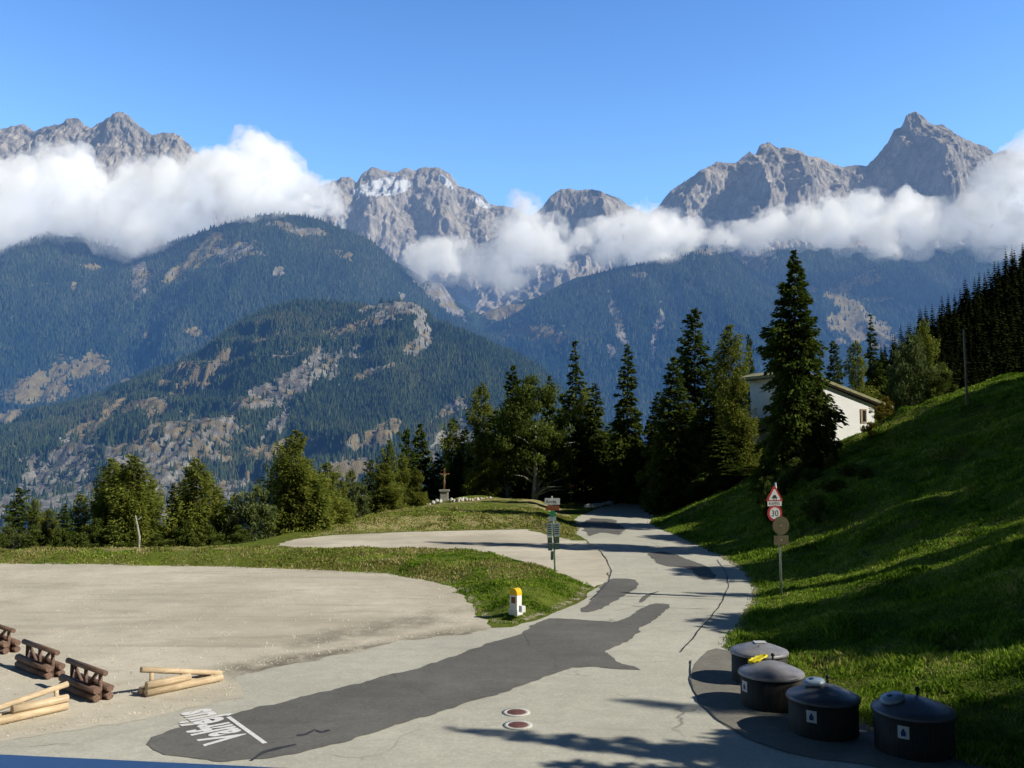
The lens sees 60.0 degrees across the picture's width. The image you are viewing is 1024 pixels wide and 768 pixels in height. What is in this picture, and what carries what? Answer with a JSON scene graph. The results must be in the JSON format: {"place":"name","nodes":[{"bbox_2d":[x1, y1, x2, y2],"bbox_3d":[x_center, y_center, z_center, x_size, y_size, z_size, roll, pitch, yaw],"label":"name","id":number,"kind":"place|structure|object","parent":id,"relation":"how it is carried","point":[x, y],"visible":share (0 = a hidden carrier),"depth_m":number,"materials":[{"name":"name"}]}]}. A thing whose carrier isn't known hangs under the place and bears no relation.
{"place":"outdoors","nodes":[
{"label":"outdoors","id":0,"kind":"place"},
{"bbox_2d":[0,754,275,767],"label":"balcony railing","id":1,"kind":"object","parent":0,"point":[15,761],"depth_m":0.92,"materials":[{"name":"metal"}]},
{"bbox_2d":[0,112,342,254],"bbox_3d":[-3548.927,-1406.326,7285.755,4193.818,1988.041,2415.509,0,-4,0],"label":"mountain","id":2,"kind":"structure","parent":0,"point":[125,181],"depth_m":7236.64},
{"bbox_2d":[0,214,492,423],"bbox_3d":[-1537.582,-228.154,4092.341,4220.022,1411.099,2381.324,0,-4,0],"label":"mountain","id":3,"kind":"structure","parent":0,"point":[24,393],"depth_m":4114.67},
{"bbox_2d":[0,210,507,422],"bbox_3d":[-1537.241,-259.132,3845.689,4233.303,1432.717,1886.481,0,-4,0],"label":"woods","id":4,"kind":"object","parent":3,"relation":"on","point":[7,254],"visible":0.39,"depth_m":4168.09,"materials":[{"name":"green plant"}]},
{"bbox_2d":[0,300,587,536],"bbox_3d":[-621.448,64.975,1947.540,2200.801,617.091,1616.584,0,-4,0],"label":"hill","id":5,"kind":"structure","parent":0,"point":[63,456],"depth_m":1631.84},
{"bbox_2d":[0,297,616,533],"bbox_3d":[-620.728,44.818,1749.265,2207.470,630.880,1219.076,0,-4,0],"label":"woods","id":6,"kind":"object","parent":5,"relation":"on","point":[27,433],"visible":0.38,"depth_m":1854.79,"materials":[{"name":"green plant"}]},
{"bbox_2d":[282,166,527,311],"bbox_3d":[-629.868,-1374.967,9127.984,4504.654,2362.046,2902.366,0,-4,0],"label":"mountain","id":7,"kind":"structure","parent":0,"point":[436,225],"depth_m":9333.77,"materials":[{"name":"grey stone"}]},
{"bbox_2d":[0,502,879,767],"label":"road","id":8,"kind":"structure","parent":0,"point":[652,712],"depth_m":18.89,"materials":[{"name":"grey asphalt"}]},
{"bbox_2d":[146,603,669,761],"bbox_3d":[0.551,7.151,22.929,5.458,0.001,19.318,-3,-5,35],"label":"asphalt patch","id":9,"kind":"object","parent":8,"relation":"on","point":[541,649],"visible":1,"depth_m":19.94,"materials":[{"name":"grey asphalt"}]},
{"bbox_2d":[179,709,245,745],"bbox_3d":[-5.952,6.756,17.555,1.090,0.001,2.451,2,-5,-28],"label":"road lettering","id":10,"kind":"object","parent":9,"relation":"on","point":[207,728],"visible":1,"depth_m":17.48,"materials":[{"name":"paint"}]},
{"bbox_2d":[578,518,624,535],"bbox_3d":[6.274,9.998,62.389,3.410,0.001,14.328,0,-4,0],"label":"asphalt patch","id":11,"kind":"object","parent":8,"relation":"on","point":[592,526],"visible":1,"depth_m":62.10,"materials":[{"name":"asphalt"}]},
{"bbox_2d":[581,578,638,611],"bbox_3d":[3.837,7.914,33.510,1.487,0.001,8.024,-1,-4,13],"label":"asphalt patch","id":12,"kind":"object","parent":8,"relation":"on","point":[613,589],"visible":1,"depth_m":33.74,"materials":[{"name":"asphalt"}]},
{"bbox_2d":[648,551,715,579],"bbox_3d":[7.975,8.530,42.049,1.972,0.001,10.169,1,-4,-7],"label":"asphalt patch","id":13,"kind":"object","parent":8,"relation":"on","point":[703,572],"visible":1,"depth_m":42.21,"materials":[{"name":"asphalt"}]},
{"bbox_2d":[691,648,986,767],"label":"bin pad","id":14,"kind":"object","parent":8,"relation":"on","point":[716,688],"visible":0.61,"depth_m":17.38,"materials":[{"name":"concrete"}]},
{"bbox_2d":[729,641,788,682],"bbox_3d":[5.863,6.810,21.028,1.368,1.403,1.368,0,-4,0],"label":"waste bin","id":15,"kind":"object","parent":14,"relation":"on","point":[742,654],"visible":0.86,"depth_m":20.75,"materials":[{"name":"metal"}]},
{"bbox_2d":[738,653,804,712],"bbox_3d":[5.574,6.590,19.047,1.388,1.556,1.388,0,-4,0],"label":"waste bin","id":16,"kind":"object","parent":14,"relation":"on","point":[765,685],"visible":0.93,"depth_m":18.59,"materials":[{"name":"black plastic"}]},
{"bbox_2d":[786,675,860,741],"bbox_3d":[6.057,6.465,17.253,1.392,1.546,1.392,0,-4,0],"label":"waste bin","id":17,"kind":"object","parent":14,"relation":"on","point":[819,709],"visible":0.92,"depth_m":16.78,"materials":[{"name":"black plastic"}]},
{"bbox_2d":[393,261,588,331],"bbox_3d":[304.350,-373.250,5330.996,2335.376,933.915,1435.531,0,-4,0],"label":"mountain","id":18,"kind":"structure","parent":0,"point":[439,293],"depth_m":5471.63,"materials":[{"name":"stone"}]},
{"bbox_2d":[0,371,1023,767],"bbox_3d":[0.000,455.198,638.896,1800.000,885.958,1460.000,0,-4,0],"label":"ground","id":19,"kind":"structure","parent":0,"point":[574,510],"depth_m":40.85,"materials":[{"name":"green plant"}]},
{"bbox_2d":[0,526,32,548],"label":"bush","id":20,"kind":"object","parent":19,"relation":"on","point":[6,530],"visible":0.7,"depth_m":51.46,"materials":[{"name":"green plant"}]},
{"bbox_2d":[0,487,38,548],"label":"spruce tree","id":21,"kind":"object","parent":19,"relation":"on","point":[14,519],"visible":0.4,"depth_m":55.48,"materials":[{"name":"green plant"}]},
{"bbox_2d":[14,524,45,548],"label":"leafy tree","id":22,"kind":"object","parent":19,"relation":"on","point":[36,532],"visible":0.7,"depth_m":52.36,"materials":[{"name":"green plant"}]},
{"bbox_2d":[30,509,60,546],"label":"larch tree","id":23,"kind":"object","parent":19,"relation":"on","point":[46,529],"visible":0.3,"depth_m":54.34,"materials":[{"name":"green plant"}]},
{"bbox_2d":[44,526,70,547],"bbox_3d":[-26.927,9.702,52.431,1.460,2.602,1.417,-3,-5,35],"label":"shrub","id":24,"kind":"object","parent":19,"relation":"on","point":[55,539],"visible":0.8,"depth_m":52.28,"materials":[{"name":"green plant"}]},
{"bbox_2d":[43,504,76,546],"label":"spruce tree","id":25,"kind":"object","parent":19,"relation":"on","point":[66,520],"visible":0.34,"depth_m":53.43,"materials":[{"name":"green plant"}]},
{"bbox_2d":[60,492,95,542],"bbox_3d":[-28.959,10.912,59.283,2.670,7.312,2.914,-4,-6,44],"label":"larch tree","id":26,"kind":"object","parent":19,"relation":"on","point":[77,511],"visible":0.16,"depth_m":59.45,"materials":[{"name":"green plant"}]},
{"bbox_2d":[64,532,93,547],"bbox_3d":[-25.092,9.469,51.362,1.557,1.778,1.604,-4,-6,42],"label":"shrub","id":27,"kind":"object","parent":19,"relation":"on","point":[84,543],"visible":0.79,"depth_m":51.30,"materials":[{"name":"green plant"}]},
{"bbox_2d":[78,517,109,547],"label":"leafy tree","id":28,"kind":"object","parent":19,"relation":"on","point":[96,533],"visible":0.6,"depth_m":53.38,"materials":[{"name":"green plant"}]},
{"bbox_2d":[88,457,128,541],"bbox_3d":[-25.634,9.415,57.179,4.854,9.349,5.085,-3,-5,36],"label":"larch tree","id":29,"kind":"object","parent":19,"relation":"on","point":[100,510],"visible":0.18,"depth_m":57.13,"materials":[{"name":"green plant"}]},
{"bbox_2d":[102,525,137,547],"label":"leafy tree","id":30,"kind":"object","parent":19,"relation":"on","point":[114,540],"visible":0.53,"depth_m":53.09,"materials":[{"name":"green plant"}]},
{"bbox_2d":[98,454,194,547],"bbox_3d":[-23.254,8.631,55.366,6.250,8.539,6.546,-1,-4,13],"label":"larch tree","id":31,"kind":"object","parent":19,"relation":"on","point":[122,502],"visible":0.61,"depth_m":55.17,"materials":[{"name":"green plant"}]},
{"bbox_2d":[169,519,202,546],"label":"leafy tree","id":32,"kind":"object","parent":19,"relation":"on","point":[183,531],"visible":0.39,"depth_m":55.25,"materials":[{"name":"green plant"}]},
{"bbox_2d":[147,457,238,546],"bbox_3d":[-20.382,9.396,56.917,6.215,9.348,5.933,1,-4,-15],"label":"larch tree","id":33,"kind":"object","parent":19,"relation":"on","point":[191,512],"visible":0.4,"depth_m":57.23,"materials":[{"name":"green plant"}]},
{"bbox_2d":[193,525,226,546],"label":"leafy tree","id":34,"kind":"object","parent":19,"relation":"on","point":[210,538],"visible":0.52,"depth_m":54.15,"materials":[{"name":"green plant"}]},
{"bbox_2d":[213,505,242,543],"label":"leafy tree","id":35,"kind":"object","parent":19,"relation":"on","point":[219,519],"visible":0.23,"depth_m":57.15,"materials":[{"name":"green plant"}]},
{"bbox_2d":[222,524,251,544],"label":"leafy tree","id":36,"kind":"object","parent":19,"relation":"on","point":[235,537],"visible":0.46,"depth_m":55.41,"materials":[{"name":"green plant"}]},
{"bbox_2d":[0,563,490,741],"bbox_3d":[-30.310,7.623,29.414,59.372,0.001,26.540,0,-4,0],"label":"gravel lot","id":37,"kind":"structure","parent":19,"relation":"on","point":[189,604],"depth_m":28.12,"materials":[{"name":"grey gravel"}]},
{"bbox_2d":[0,624,20,653],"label":"timber barrier","id":38,"kind":"object","parent":37,"relation":"on","point":[8,642],"visible":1,"depth_m":23.89,"materials":[{"name":"wood"}]},
{"bbox_2d":[0,681,68,724],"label":"timber barrier","id":39,"kind":"object","parent":37,"relation":"on","point":[20,709],"visible":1,"depth_m":18.12,"materials":[{"name":"wood"}]},
{"bbox_2d":[14,639,65,678],"bbox_3d":[-11.603,6.739,21.798,1.963,0.668,0.460,-3,-5,40],"label":"timber barrier","id":40,"kind":"object","parent":37,"relation":"on","point":[38,664],"visible":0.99,"depth_m":21.58,"materials":[{"name":"wood"}]},
{"bbox_2d":[58,658,113,701],"bbox_3d":[-9.535,6.599,19.847,1.850,0.667,0.460,-3,-5,40],"label":"timber barrier","id":41,"kind":"object","parent":37,"relation":"on","point":[86,686],"visible":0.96,"depth_m":19.59,"materials":[{"name":"wood"}]},
{"bbox_2d":[138,667,223,696],"bbox_3d":[-7.572,6.650,20.379,0.459,0.646,1.980,-4,-6,42],"label":"timber barrier","id":42,"kind":"object","parent":37,"relation":"on","point":[185,678],"visible":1,"depth_m":20.08,"materials":[{"name":"wood"}]},
{"bbox_2d":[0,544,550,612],"bbox_3d":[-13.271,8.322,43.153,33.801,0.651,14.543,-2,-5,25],"label":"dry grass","id":43,"kind":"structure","parent":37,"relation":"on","point":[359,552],"depth_m":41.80,"materials":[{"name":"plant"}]},
{"bbox_2d":[222,484,277,542],"bbox_3d":[-16.708,9.540,57.518,3.565,6.262,3.245,-1,-4,18],"label":"leafy tree","id":44,"kind":"object","parent":19,"relation":"on","point":[252,513],"visible":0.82,"depth_m":57.07,"materials":[{"name":"green plant"}]},
{"bbox_2d":[0,545,590,623],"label":"island grass","id":45,"kind":"structure","parent":19,"relation":"on","point":[504,596],"depth_m":37.08,"materials":[{"name":"green plant"}]},
{"bbox_2d":[509,587,522,615],"bbox_3d":[0.120,7.002,28.582,0.360,0.847,0.297,-3,-5,38],"label":"milestone","id":46,"kind":"object","parent":45,"relation":"on","point":[515,594],"visible":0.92,"depth_m":28.47,"materials":[{"name":"white paint"}]},
{"bbox_2d":[253,429,338,538],"bbox_3d":[-14.278,7.224,60.039,5.611,8.358,5.357,-3,-5,36],"label":"larch tree","id":47,"kind":"object","parent":19,"relation":"on","point":[295,488],"visible":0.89,"depth_m":59.11,"materials":[{"name":"green plant"}]},
{"bbox_2d":[295,480,331,530],"bbox_3d":[-13.147,8.280,59.591,2.340,3.645,2.339,-4,-6,44],"label":"spruce tree","id":48,"kind":"object","parent":19,"relation":"on","point":[317,512],"visible":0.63,"depth_m":59.22,"materials":[{"name":"green plant"}]},
{"bbox_2d":[315,462,357,523],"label":"larch tree","id":49,"kind":"object","parent":19,"relation":"on","point":[343,513],"visible":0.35,"depth_m":65.19,"materials":[{"name":"green plant"}]},
{"bbox_2d":[348,480,371,518],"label":"leafy tree","id":50,"kind":"object","parent":19,"relation":"on","point":[360,501],"visible":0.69,"depth_m":73.18,"materials":[{"name":"green plant"}]},
{"bbox_2d":[357,459,378,512],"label":"spruce tree","id":51,"kind":"object","parent":19,"relation":"on","point":[370,483],"visible":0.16,"depth_m":77.43,"materials":[{"name":"green plant"}]},
{"bbox_2d":[361,462,407,513],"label":"larch tree","id":52,"kind":"object","parent":19,"relation":"on","point":[383,501],"visible":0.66,"depth_m":75.12,"materials":[{"name":"green plant"}]},
{"bbox_2d":[375,438,403,506],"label":"larch tree","id":53,"kind":"object","parent":19,"relation":"on","point":[389,455],"visible":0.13,"depth_m":85.64,"materials":[{"name":"green plant"}]},
{"bbox_2d":[392,452,414,507],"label":"larch tree","id":54,"kind":"object","parent":19,"relation":"on","point":[405,468],"visible":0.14,"depth_m":87.51,"materials":[{"name":"green plant"}]},
{"bbox_2d":[393,429,420,494],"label":"spruce tree","id":55,"kind":"object","parent":19,"relation":"on","point":[411,457],"visible":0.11,"depth_m":89.50,"materials":[{"name":"green plant"}]},
{"bbox_2d":[402,469,431,507],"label":"larch tree","id":56,"kind":"object","parent":19,"relation":"on","point":[415,497],"visible":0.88,"depth_m":81.26,"materials":[{"name":"green plant"}]},
{"bbox_2d":[404,423,441,503],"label":"spruce tree","id":57,"kind":"object","parent":19,"relation":"on","point":[423,465],"visible":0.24,"depth_m":91.35,"materials":[{"name":"green plant"}]},
{"bbox_2d":[302,505,581,537],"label":"bank grass","id":58,"kind":"structure","parent":19,"relation":"on","point":[465,510],"depth_m":62.09,"materials":[{"name":"plant"}]},
{"bbox_2d":[278,529,613,586],"bbox_3d":[-4.488,8.930,47.521,18.608,0.001,25.078,0,-4,0],"label":"gravel strip","id":59,"kind":"object","parent":19,"relation":"on","point":[584,561],"visible":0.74,"depth_m":50.56,"materials":[{"name":"beige gravel"}]},
{"bbox_2d":[437,417,471,498],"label":"larch tree","id":60,"kind":"object","parent":19,"relation":"on","point":[446,442],"visible":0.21,"depth_m":95.38,"materials":[{"name":"green plant"}]},
{"bbox_2d":[437,453,471,498],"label":"spruce tree","id":61,"kind":"object","parent":19,"relation":"on","point":[453,486],"visible":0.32,"depth_m":91.14,"materials":[{"name":"green plant"}]},
{"bbox_2d":[457,382,499,483],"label":"larch tree","id":62,"kind":"object","parent":19,"relation":"on","point":[478,428],"visible":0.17,"depth_m":95.62,"materials":[{"name":"green plant"}]},
{"bbox_2d":[460,434,505,497],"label":"larch tree","id":63,"kind":"object","parent":19,"relation":"on","point":[483,478],"visible":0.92,"depth_m":87.21,"materials":[{"name":"green plant"}]},
{"bbox_2d":[477,410,522,498],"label":"spruce tree","id":64,"kind":"object","parent":19,"relation":"on","point":[491,429],"visible":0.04,"depth_m":93.58,"materials":[{"name":"green plant"}]},
{"bbox_2d":[485,408,533,498],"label":"ash tree","id":65,"kind":"object","parent":19,"relation":"on","point":[505,481],"visible":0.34,"depth_m":88.88,"materials":[{"name":"green plant"}]},
{"bbox_2d":[496,365,530,498],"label":"spruce tree","id":66,"kind":"object","parent":19,"relation":"on","point":[511,377],"visible":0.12,"depth_m":97.88,"materials":[{"name":"green plant"}]},
{"bbox_2d":[491,374,577,499],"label":"ash tree","id":67,"kind":"object","parent":19,"relation":"on","point":[527,405],"visible":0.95,"depth_m":86.65,"materials":[{"name":"green plant"}]},
{"bbox_2d":[545,496,559,571],"bbox_3d":[1.800,6.839,39.575,0.674,3.656,0.230,0,-4,4],"label":"notice post","id":68,"kind":"object","parent":19,"relation":"on","point":[552,501],"visible":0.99,"depth_m":39.59,"materials":[{"name":"metal"}]},
{"bbox_2d":[529,420,577,499],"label":"leafy tree","id":69,"kind":"object","parent":19,"relation":"on","point":[553,460],"visible":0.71,"depth_m":87.30,"materials":[{"name":"green plant"}]},
{"bbox_2d":[551,341,592,444],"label":"spruce tree","id":70,"kind":"object","parent":19,"relation":"on","point":[576,389],"visible":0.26,"depth_m":100.20,"materials":[{"name":"green plant"}]},
{"bbox_2d":[551,421,611,502],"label":"spruce tree","id":71,"kind":"object","parent":19,"relation":"on","point":[585,488],"visible":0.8,"depth_m":90.54,"materials":[{"name":"green plant"}]},
{"bbox_2d":[570,388,603,459],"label":"larch tree","id":72,"kind":"object","parent":19,"relation":"on","point":[579,407],"visible":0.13,"depth_m":97.64,"materials":[{"name":"green plant"}]},
{"bbox_2d":[580,383,615,499],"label":"spruce tree","id":73,"kind":"object","parent":19,"relation":"on","point":[593,426],"visible":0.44,"depth_m":95.33,"materials":[{"name":"green plant"}]},
{"bbox_2d":[605,344,647,503],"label":"spruce tree","id":74,"kind":"object","parent":19,"relation":"on","point":[629,464],"visible":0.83,"depth_m":89.17,"materials":[{"name":"green plant"}]},
{"bbox_2d":[629,427,658,504],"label":"spruce tree","id":75,"kind":"object","parent":19,"relation":"on","point":[637,489],"visible":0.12,"depth_m":87.32,"materials":[{"name":"green plant"}]},
{"bbox_2d":[642,391,665,459],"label":"spruce tree","id":76,"kind":"object","parent":19,"relation":"on","point":[648,422],"visible":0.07,"depth_m":91.91,"materials":[{"name":"green plant"}]},
{"bbox_2d":[635,356,704,514],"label":"spruce tree","id":77,"kind":"object","parent":19,"relation":"on","point":[665,476],"visible":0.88,"depth_m":72.94,"materials":[{"name":"green plant"}]},
{"bbox_2d":[640,308,718,456],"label":"spruce tree","id":78,"kind":"object","parent":19,"relation":"on","point":[686,364],"visible":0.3,"depth_m":84.06,"materials":[{"name":"green plant"}]},
{"bbox_2d":[689,384,723,474],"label":"spruce tree","id":79,"kind":"object","parent":19,"relation":"on","point":[707,411],"visible":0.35,"depth_m":77.73,"materials":[{"name":"green plant"}]},
{"bbox_2d":[685,323,752,456],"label":"larch tree","id":80,"kind":"object","parent":19,"relation":"on","point":[727,353],"visible":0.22,"depth_m":79.64,"materials":[{"name":"green plant"}]},
{"bbox_2d":[692,426,745,498],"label":"spruce tree","id":81,"kind":"object","parent":19,"relation":"on","point":[715,460],"visible":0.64,"depth_m":69.21,"materials":[{"name":"green plant"}]},
{"bbox_2d":[706,464,744,490],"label":"spruce tree","id":82,"kind":"object","parent":19,"relation":"on","point":[727,481],"visible":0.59,"depth_m":67.06,"materials":[{"name":"green plant"}]},
{"bbox_2d":[714,371,764,468],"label":"larch tree","id":83,"kind":"object","parent":19,"relation":"on","point":[744,441],"visible":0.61,"depth_m":70.58,"materials":[{"name":"green plant"}]},
{"bbox_2d":[755,480,778,521],"bbox_3d":[14.289,7.051,49.649,1.230,3.357,1.267,2,-5,-26],"label":"shrub","id":84,"kind":"object","parent":19,"relation":"on","point":[762,504],"visible":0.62,"depth_m":49.54,"materials":[{"name":"green plant"}]},
{"bbox_2d":[766,483,788,594],"bbox_3d":[9.675,5.781,32.278,0.872,4.360,0.148,1,-4,-14],"label":"road sign","id":85,"kind":"object","parent":19,"relation":"on","point":[774,500],"visible":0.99,"depth_m":32.29,"materials":[{"name":"metal"}]},
{"bbox_2d":[768,470,794,495],"bbox_3d":[16.328,6.307,53.691,1.666,2.154,1.617,-4,-6,44],"label":"shrub","id":86,"kind":"object","parent":19,"relation":"on","point":[784,482],"visible":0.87,"depth_m":53.50,"materials":[{"name":"green plant"}]},
{"bbox_2d":[776,457,807,481],"bbox_3d":[17.665,5.745,55.723,2.160,2.318,2.096,-3,-5,37],"label":"shrub","id":87,"kind":"object","parent":19,"relation":"on","point":[795,467],"visible":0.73,"depth_m":55.51,"materials":[{"name":"green plant"}]},
{"bbox_2d":[748,250,849,495],"bbox_3d":[19.902,-0.634,60.221,7.741,17.176,6.452,3,-5,-40],"label":"spruce tree","id":88,"kind":"object","parent":19,"relation":"on","point":[803,413],"visible":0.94,"depth_m":59.26,"materials":[{"name":"green plant"}]},
{"bbox_2d":[736,372,892,463],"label":"house","id":89,"kind":"structure","parent":19,"relation":"on","point":[854,405],"depth_m":72.83,"materials":[{"name":"white paint"}]},
{"bbox_2d":[800,491,830,523],"bbox_3d":[15.589,6.679,45.607,1.521,2.316,1.475,-1,-4,19],"label":"shrub","id":90,"kind":"object","parent":19,"relation":"on","point":[817,508],"visible":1,"depth_m":45.49,"materials":[{"name":"green plant"}]},
{"bbox_2d":[814,478,846,493],"bbox_3d":[17.925,5.882,49.805,1.764,1.221,1.818,-2,-5,28],"label":"shrub","id":91,"kind":"object","parent":19,"relation":"on","point":[830,485],"visible":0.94,"depth_m":49.62,"materials":[{"name":"green plant"}]},
{"bbox_2d":[823,340,845,384],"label":"spruce tree","id":92,"kind":"object","parent":19,"relation":"on","point":[835,377],"visible":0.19,"depth_m":96.15,"materials":[{"name":"green plant"}]},
{"bbox_2d":[842,340,879,421],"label":"larch tree","id":93,"kind":"object","parent":19,"relation":"on","point":[853,376],"visible":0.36,"depth_m":100.03,"materials":[{"name":"green plant"}]},
{"bbox_2d":[862,314,887,422],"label":"spruce tree","id":94,"kind":"object","parent":19,"relation":"on","point":[874,372],"visible":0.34,"depth_m":104.11,"materials":[{"name":"green plant"}]},
{"bbox_2d":[870,686,956,761],"bbox_3d":[7.341,6.345,16.209,1.455,1.556,1.455,0,-4,0],"label":"waste bin","id":95,"kind":"object","parent":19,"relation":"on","point":[913,727],"visible":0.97,"depth_m":15.72,"materials":[{"name":"black plastic"}]},
{"bbox_2d":[883,331,944,410],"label":"rounded tree","id":96,"kind":"object","parent":19,"relation":"on","point":[903,378],"visible":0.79,"depth_m":91.55,"materials":[{"name":"green plant"}]},
{"bbox_2d":[906,319,947,404],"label":"larch tree","id":97,"kind":"object","parent":19,"relation":"on","point":[927,339],"visible":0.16,"depth_m":104.11,"materials":[{"name":"green plant"}]},
{"bbox_2d":[923,362,958,399],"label":"leafy tree","id":98,"kind":"object","parent":19,"relation":"on","point":[943,388],"visible":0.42,"depth_m":90.13,"materials":[{"name":"green plant"}]},
{"bbox_2d":[0,0,1023,215],"label":"sky","id":99,"kind":"structure","parent":0,"point":[522,102],"materials":[{"name":"blue"}]},
{"bbox_2d":[476,188,648,313],"bbox_3d":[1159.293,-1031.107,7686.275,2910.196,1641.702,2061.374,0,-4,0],"label":"mountain","id":100,"kind":"structure","parent":0,"point":[560,237],"depth_m":7802.40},
{"bbox_2d":[488,247,867,441],"bbox_3d":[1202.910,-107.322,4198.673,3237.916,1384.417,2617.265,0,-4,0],"label":"mountain","id":101,"kind":"structure","parent":0,"point":[559,338],"depth_m":4311.96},
{"bbox_2d":[482,245,867,441],"bbox_3d":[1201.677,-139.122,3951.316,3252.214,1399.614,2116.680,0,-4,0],"label":"woods","id":102,"kind":"object","parent":101,"relation":"on","point":[739,269],"visible":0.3,"depth_m":4322.27,"materials":[{"name":"green plant"}]},
{"bbox_2d":[682,469,717,499],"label":"spruce tree","id":103,"kind":"object","parent":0,"point":[696,493],"visible":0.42,"depth_m":69.00,"materials":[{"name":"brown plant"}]},
{"bbox_2d":[618,111,1023,267],"bbox_3d":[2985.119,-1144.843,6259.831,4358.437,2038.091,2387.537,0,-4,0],"label":"mountain","id":104,"kind":"structure","parent":0,"point":[919,181],"depth_m":6272.48,"materials":[{"name":"grey stone"}]},
{"bbox_2d":[665,234,1023,366],"bbox_3d":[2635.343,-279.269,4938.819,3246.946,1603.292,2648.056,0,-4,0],"label":"mountain","id":105,"kind":"structure","parent":0,"point":[855,328],"depth_m":5129.92,"materials":[{"name":"grey stone"}]},
{"bbox_2d":[668,230,1023,363],"bbox_3d":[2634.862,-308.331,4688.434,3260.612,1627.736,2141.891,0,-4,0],"label":"woods","id":106,"kind":"object","parent":105,"relation":"on","point":[864,291],"visible":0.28,"depth_m":5318.21,"materials":[{"name":"green plant"}]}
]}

